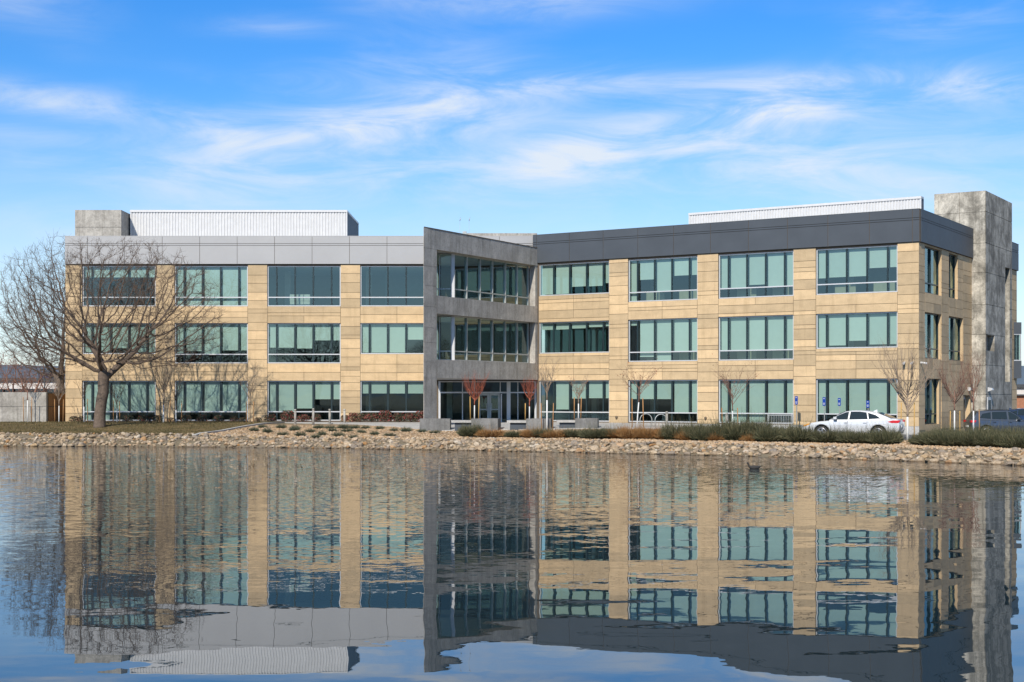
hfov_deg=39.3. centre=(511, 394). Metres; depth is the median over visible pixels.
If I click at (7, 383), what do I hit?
tree
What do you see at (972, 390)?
staked sapling
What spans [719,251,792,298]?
window
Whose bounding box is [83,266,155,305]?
window
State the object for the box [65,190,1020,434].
office building
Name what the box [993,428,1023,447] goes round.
broom shrub
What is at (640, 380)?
staked sapling
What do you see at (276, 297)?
window
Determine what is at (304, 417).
nandina shrub
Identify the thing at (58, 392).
staked sapling
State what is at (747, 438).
rust shrub
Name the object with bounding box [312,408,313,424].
bollard
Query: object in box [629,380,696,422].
window
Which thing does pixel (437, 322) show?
window
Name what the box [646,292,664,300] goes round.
cubicle panel
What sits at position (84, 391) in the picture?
staked sapling
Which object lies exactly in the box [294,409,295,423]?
bollard
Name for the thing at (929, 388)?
window
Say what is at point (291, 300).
filing cabinet
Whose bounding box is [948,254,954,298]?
window
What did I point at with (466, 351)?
window
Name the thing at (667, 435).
broom shrub
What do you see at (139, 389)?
window
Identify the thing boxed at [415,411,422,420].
nandina shrub
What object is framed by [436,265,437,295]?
window
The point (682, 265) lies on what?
window
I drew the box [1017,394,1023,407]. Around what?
brick building
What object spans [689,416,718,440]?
broom shrub
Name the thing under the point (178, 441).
ground
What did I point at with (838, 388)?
window
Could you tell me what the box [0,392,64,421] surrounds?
garden wall
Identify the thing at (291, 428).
grass tuft
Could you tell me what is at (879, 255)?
window
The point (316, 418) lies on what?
nandina shrub
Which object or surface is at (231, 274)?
window
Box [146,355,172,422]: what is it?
staked sapling
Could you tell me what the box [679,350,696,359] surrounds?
cubicle panel
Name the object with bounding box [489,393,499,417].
door
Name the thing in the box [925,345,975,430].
staked sapling
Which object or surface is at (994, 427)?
broom shrub
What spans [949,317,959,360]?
window
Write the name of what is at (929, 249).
window
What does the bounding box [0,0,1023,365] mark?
sky
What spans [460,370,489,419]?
staked sapling
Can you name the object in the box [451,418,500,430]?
planter
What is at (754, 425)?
broom shrub
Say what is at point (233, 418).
evergreen shrub
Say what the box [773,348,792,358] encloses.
cubicle panel
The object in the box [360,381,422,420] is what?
window
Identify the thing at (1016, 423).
broom shrub
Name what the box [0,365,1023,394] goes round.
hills
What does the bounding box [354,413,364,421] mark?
nandina shrub
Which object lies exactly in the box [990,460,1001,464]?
rock
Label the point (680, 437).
rust shrub
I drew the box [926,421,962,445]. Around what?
broom shrub
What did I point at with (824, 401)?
parking sign
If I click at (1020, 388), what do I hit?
white house
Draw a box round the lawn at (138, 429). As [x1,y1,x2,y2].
[0,422,259,434]
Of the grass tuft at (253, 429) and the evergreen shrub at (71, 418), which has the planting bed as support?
the evergreen shrub at (71, 418)
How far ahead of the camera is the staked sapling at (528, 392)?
84.56 m
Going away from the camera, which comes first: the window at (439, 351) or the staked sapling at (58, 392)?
the window at (439, 351)
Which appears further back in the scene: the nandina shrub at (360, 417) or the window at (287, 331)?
the window at (287, 331)
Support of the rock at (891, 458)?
on the riprap
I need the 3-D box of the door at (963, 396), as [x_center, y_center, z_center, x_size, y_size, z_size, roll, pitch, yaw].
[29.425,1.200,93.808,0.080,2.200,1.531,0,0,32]
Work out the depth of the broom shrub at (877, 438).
69.38 m
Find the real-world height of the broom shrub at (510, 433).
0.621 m
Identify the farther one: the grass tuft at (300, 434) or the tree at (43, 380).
the tree at (43, 380)
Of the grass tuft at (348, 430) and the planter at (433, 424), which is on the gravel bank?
the grass tuft at (348, 430)
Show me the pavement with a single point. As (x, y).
(505, 425)
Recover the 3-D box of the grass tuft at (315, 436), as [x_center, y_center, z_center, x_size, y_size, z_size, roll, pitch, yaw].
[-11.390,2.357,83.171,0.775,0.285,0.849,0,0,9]
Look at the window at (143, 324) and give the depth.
99.22 m
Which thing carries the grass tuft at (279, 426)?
on the gravel bank
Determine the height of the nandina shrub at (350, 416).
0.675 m
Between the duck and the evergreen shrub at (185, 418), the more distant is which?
the evergreen shrub at (185, 418)
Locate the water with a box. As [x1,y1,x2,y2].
[0,446,1023,681]
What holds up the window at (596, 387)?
in the office building at (413, 324)
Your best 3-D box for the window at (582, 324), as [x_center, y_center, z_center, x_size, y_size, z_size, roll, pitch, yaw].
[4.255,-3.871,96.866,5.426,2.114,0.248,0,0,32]
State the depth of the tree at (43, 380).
124.84 m
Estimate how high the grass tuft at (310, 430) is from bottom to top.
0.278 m
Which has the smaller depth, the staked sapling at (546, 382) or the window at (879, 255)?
the staked sapling at (546, 382)
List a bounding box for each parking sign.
[795,396,797,423]
[823,397,825,420]
[838,398,840,413]
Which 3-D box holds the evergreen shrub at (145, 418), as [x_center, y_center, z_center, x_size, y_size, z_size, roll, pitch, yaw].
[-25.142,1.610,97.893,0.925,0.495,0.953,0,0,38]
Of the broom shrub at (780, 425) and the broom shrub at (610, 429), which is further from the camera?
the broom shrub at (610, 429)
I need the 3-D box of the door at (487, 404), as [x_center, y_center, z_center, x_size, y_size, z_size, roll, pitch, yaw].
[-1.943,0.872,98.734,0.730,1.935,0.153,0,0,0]
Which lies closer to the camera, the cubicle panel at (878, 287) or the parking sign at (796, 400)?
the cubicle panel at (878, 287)
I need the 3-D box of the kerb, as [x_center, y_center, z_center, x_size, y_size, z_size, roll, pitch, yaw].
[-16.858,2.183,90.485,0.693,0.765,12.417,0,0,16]
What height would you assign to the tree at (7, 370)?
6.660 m
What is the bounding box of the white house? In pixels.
[1017,384,1023,393]
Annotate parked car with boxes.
[802,410,904,433]
[963,409,1023,431]
[1007,408,1023,419]
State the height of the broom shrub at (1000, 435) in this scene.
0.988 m
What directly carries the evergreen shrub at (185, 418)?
on the planting bed
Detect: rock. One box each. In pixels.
[771,451,778,455]
[887,456,895,460]
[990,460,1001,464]
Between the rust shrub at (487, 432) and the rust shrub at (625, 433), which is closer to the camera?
the rust shrub at (625, 433)
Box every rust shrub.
[475,425,506,436]
[518,423,543,437]
[539,424,566,437]
[598,423,630,437]
[612,420,648,438]
[632,422,662,438]
[649,421,668,438]
[672,426,689,439]
[704,430,723,440]
[739,430,755,440]
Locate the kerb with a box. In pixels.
[193,422,283,435]
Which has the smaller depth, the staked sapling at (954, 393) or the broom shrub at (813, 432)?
the broom shrub at (813, 432)
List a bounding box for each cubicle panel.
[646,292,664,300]
[646,353,656,360]
[679,289,696,298]
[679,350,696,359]
[737,288,756,296]
[737,349,756,358]
[773,287,792,295]
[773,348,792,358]
[835,284,855,292]
[874,281,894,291]
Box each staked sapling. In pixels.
[16,365,34,421]
[44,366,69,421]
[75,369,92,421]
[109,375,128,421]
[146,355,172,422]
[163,357,189,421]
[233,362,262,421]
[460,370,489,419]
[521,377,538,419]
[527,352,562,429]
[569,376,587,419]
[618,362,661,426]
[713,357,760,423]
[869,320,942,439]
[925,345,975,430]
[955,346,986,429]
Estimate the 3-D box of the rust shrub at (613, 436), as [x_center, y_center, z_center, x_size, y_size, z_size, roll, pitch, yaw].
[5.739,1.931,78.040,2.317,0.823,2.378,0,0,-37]
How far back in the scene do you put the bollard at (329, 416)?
92.74 m
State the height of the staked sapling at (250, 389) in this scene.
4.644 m
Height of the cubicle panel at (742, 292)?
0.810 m
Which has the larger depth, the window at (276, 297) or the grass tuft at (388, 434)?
the window at (276, 297)
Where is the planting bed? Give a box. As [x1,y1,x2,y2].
[54,421,419,421]
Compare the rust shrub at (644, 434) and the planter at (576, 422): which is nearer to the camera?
the rust shrub at (644, 434)
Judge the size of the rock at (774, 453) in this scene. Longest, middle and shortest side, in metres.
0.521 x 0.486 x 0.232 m
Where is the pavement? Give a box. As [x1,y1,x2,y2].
[284,421,699,430]
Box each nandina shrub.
[264,414,276,421]
[279,410,293,421]
[296,414,308,421]
[310,414,320,421]
[347,412,358,421]
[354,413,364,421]
[364,412,378,421]
[377,410,392,421]
[391,412,405,421]
[403,412,418,421]
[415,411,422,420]
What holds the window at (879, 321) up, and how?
in the office building at (413, 324)
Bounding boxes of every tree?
[0,228,70,391]
[0,233,230,427]
[0,350,17,389]
[0,355,35,391]
[5,344,55,391]
[28,364,64,391]
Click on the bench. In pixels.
(783, 419)
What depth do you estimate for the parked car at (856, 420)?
71.50 m
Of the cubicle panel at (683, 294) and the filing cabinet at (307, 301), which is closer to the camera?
the cubicle panel at (683, 294)
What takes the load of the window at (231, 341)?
in the office building at (413, 324)
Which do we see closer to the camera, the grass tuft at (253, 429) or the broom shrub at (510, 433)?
the broom shrub at (510, 433)
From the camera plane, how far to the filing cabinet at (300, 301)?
99.68 m
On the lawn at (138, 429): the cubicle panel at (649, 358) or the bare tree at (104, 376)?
the bare tree at (104, 376)
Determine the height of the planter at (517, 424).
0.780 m
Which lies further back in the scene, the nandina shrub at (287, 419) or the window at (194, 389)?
the window at (194, 389)
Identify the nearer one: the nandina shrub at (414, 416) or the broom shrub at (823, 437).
the broom shrub at (823, 437)
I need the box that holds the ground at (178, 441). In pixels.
[0,395,1023,465]
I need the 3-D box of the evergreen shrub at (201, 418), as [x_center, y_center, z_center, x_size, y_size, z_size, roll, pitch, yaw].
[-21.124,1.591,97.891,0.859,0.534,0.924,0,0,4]
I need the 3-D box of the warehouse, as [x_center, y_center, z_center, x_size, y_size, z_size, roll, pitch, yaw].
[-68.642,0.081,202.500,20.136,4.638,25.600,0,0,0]
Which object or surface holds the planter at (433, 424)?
on the pavement
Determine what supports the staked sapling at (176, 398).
on the lawn at (138, 429)
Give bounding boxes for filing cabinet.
[290,294,296,304]
[297,294,303,304]
[303,294,310,304]
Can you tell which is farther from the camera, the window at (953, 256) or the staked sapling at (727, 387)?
the window at (953, 256)
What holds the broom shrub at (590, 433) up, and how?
on the gravel bank
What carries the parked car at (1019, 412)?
on the parking lot
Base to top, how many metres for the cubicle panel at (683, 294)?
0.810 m
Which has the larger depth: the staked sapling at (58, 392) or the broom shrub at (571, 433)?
the staked sapling at (58, 392)
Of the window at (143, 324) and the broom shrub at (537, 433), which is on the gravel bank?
the broom shrub at (537, 433)
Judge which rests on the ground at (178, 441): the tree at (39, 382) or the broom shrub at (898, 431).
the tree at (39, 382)
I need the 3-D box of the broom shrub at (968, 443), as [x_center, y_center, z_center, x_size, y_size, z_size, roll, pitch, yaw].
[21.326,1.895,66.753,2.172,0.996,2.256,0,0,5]
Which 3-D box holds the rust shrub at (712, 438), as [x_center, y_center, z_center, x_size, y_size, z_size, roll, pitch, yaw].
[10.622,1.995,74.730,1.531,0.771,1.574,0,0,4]
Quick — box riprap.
[0,432,1022,464]
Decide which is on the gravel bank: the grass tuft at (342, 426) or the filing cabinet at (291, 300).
the grass tuft at (342, 426)
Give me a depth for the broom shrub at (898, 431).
70.00 m
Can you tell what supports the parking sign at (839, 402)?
on the parking lot
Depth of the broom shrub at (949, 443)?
66.68 m
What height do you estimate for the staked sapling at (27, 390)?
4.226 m
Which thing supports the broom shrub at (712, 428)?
on the gravel bank
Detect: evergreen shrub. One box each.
[68,416,77,421]
[122,415,132,420]
[136,415,149,421]
[152,415,162,421]
[180,415,191,421]
[196,414,208,420]
[212,415,224,421]
[229,416,238,420]
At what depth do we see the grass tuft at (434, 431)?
83.41 m
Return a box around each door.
[478,393,488,417]
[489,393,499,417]
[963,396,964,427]
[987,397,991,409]
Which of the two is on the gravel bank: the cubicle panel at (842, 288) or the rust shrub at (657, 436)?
the rust shrub at (657, 436)
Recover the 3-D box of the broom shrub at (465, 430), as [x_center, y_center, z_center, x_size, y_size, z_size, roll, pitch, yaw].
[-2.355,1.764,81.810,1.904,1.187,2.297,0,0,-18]
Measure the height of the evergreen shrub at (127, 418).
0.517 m
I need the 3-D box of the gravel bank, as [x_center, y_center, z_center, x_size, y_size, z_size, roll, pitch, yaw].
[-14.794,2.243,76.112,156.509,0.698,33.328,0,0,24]
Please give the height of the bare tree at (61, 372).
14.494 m
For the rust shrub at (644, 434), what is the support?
on the gravel bank
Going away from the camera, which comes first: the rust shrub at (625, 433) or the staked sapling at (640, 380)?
the rust shrub at (625, 433)
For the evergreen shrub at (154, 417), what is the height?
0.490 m
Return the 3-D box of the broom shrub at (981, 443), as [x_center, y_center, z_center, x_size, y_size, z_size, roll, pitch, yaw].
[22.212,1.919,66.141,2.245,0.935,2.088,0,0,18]
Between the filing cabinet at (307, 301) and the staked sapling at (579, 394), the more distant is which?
the filing cabinet at (307, 301)
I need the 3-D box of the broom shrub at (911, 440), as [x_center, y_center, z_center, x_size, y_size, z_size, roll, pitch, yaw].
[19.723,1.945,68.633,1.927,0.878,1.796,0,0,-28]
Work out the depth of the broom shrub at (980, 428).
67.53 m
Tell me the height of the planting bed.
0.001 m
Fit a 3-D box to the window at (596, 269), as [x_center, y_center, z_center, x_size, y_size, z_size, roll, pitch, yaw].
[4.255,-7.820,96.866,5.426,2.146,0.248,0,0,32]
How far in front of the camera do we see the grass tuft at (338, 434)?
83.46 m
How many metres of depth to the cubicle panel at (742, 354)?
91.07 m
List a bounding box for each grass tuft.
[249,426,259,430]
[262,427,271,432]
[274,423,287,427]
[275,431,288,434]
[287,426,301,430]
[294,431,305,435]
[303,428,314,431]
[311,433,320,437]
[331,431,344,435]
[336,423,349,428]
[341,427,353,431]
[348,424,360,428]
[382,433,397,435]
[400,426,412,431]
[428,429,440,432]
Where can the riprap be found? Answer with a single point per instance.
(7, 440)
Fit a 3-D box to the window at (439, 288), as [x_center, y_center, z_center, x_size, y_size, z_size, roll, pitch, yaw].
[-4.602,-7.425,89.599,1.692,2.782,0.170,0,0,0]
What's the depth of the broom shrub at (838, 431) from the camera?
71.33 m
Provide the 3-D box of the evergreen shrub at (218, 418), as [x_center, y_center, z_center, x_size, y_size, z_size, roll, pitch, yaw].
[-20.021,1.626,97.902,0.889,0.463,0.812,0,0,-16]
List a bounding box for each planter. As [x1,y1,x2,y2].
[420,418,450,430]
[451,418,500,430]
[507,418,552,429]
[556,418,598,427]
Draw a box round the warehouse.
[0,378,64,391]
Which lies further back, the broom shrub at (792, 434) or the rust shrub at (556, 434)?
the rust shrub at (556, 434)
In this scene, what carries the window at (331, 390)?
in the office building at (413, 324)
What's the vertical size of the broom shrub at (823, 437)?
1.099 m
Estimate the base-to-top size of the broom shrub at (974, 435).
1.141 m
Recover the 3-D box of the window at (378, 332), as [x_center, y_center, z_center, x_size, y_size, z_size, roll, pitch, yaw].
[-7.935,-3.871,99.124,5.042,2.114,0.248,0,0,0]
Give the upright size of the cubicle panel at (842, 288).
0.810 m
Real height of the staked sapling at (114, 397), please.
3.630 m
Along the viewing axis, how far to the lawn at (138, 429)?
90.16 m
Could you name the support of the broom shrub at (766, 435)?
on the gravel bank
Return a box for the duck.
[747,462,760,468]
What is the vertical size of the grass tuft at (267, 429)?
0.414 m
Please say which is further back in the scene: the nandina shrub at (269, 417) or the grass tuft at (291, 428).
the nandina shrub at (269, 417)
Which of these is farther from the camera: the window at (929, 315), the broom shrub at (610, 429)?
the window at (929, 315)
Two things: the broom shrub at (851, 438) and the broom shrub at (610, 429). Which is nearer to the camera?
the broom shrub at (851, 438)
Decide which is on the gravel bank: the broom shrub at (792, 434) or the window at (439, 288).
the broom shrub at (792, 434)
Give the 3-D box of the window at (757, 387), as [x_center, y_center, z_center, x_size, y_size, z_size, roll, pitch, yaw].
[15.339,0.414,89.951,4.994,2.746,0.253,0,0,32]
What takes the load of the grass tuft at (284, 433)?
on the gravel bank
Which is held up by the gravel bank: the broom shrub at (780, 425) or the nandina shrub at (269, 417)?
the broom shrub at (780, 425)
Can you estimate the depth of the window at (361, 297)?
99.03 m
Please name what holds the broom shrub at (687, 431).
on the gravel bank
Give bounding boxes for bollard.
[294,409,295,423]
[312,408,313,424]
[329,409,330,423]
[343,409,345,422]
[665,411,667,424]
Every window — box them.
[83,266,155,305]
[83,323,155,353]
[83,381,155,420]
[175,266,247,305]
[175,323,247,362]
[175,381,247,420]
[268,266,340,305]
[268,323,340,362]
[268,381,340,420]
[360,266,422,305]
[360,323,422,353]
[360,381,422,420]
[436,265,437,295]
[437,254,451,296]
[437,316,451,359]
[437,322,437,358]
[455,254,528,305]
[455,316,528,362]
[540,261,608,295]
[540,321,608,353]
[540,380,608,421]
[629,256,696,301]
[629,318,696,361]
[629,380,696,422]
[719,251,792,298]
[719,315,792,360]
[719,379,792,423]
[816,245,896,294]
[816,312,896,348]
[816,379,896,421]
[925,247,938,294]
[925,313,937,358]
[925,379,936,424]
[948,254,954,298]
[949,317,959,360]
[1014,334,1020,360]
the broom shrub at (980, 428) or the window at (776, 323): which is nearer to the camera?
the broom shrub at (980, 428)
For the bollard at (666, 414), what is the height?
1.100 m
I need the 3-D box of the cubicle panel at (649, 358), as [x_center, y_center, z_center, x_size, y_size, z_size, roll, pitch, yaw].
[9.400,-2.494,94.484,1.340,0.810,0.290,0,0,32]
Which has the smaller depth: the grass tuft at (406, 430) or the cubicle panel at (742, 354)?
the grass tuft at (406, 430)
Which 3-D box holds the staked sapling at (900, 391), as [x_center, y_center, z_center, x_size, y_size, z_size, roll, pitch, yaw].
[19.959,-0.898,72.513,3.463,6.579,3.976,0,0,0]
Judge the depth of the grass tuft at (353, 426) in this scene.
87.78 m
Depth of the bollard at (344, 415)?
95.46 m
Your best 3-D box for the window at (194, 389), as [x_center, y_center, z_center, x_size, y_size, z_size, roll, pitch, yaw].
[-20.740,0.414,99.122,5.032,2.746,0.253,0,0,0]
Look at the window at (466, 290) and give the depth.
93.85 m
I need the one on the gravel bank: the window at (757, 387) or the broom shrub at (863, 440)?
the broom shrub at (863, 440)
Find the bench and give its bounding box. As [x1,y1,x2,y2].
[768,414,791,427]
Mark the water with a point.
(186, 564)
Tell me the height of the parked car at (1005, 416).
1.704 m
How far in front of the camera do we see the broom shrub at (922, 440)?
67.75 m
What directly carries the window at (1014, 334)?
in the office building at (413, 324)
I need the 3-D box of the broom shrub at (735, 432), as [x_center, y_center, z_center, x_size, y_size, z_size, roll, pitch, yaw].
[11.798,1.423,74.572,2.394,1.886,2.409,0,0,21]
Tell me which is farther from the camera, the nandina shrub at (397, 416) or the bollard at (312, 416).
the nandina shrub at (397, 416)
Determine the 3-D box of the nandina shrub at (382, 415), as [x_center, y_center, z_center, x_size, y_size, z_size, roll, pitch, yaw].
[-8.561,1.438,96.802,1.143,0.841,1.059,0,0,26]
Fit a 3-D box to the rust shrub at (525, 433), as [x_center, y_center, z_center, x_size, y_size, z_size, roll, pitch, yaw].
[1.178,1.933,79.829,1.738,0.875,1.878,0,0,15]
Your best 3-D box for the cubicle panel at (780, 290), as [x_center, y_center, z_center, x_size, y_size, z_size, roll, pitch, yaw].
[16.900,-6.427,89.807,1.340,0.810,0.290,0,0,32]
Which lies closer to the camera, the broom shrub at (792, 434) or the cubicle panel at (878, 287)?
the broom shrub at (792, 434)
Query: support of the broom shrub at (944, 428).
on the gravel bank
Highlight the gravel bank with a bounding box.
[14,424,1023,451]
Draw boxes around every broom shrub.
[454,416,485,435]
[503,427,522,436]
[530,423,552,437]
[557,423,587,436]
[578,420,612,438]
[598,422,618,437]
[659,412,686,439]
[681,411,709,439]
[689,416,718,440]
[704,410,739,439]
[719,408,754,439]
[739,407,775,436]
[750,413,786,441]
[771,417,794,431]
[777,414,818,441]
[799,427,825,438]
[809,423,844,442]
[825,419,853,441]
[833,426,869,443]
[852,425,885,442]
[860,420,905,443]
[878,421,904,440]
[905,430,933,444]
[913,427,947,445]
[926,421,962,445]
[928,419,960,433]
[936,426,972,445]
[948,427,985,445]
[962,417,999,434]
[962,423,998,445]
[973,419,1012,434]
[973,429,1008,446]
[983,427,1020,446]
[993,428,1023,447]
[998,420,1023,434]
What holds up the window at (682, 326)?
in the office building at (413, 324)

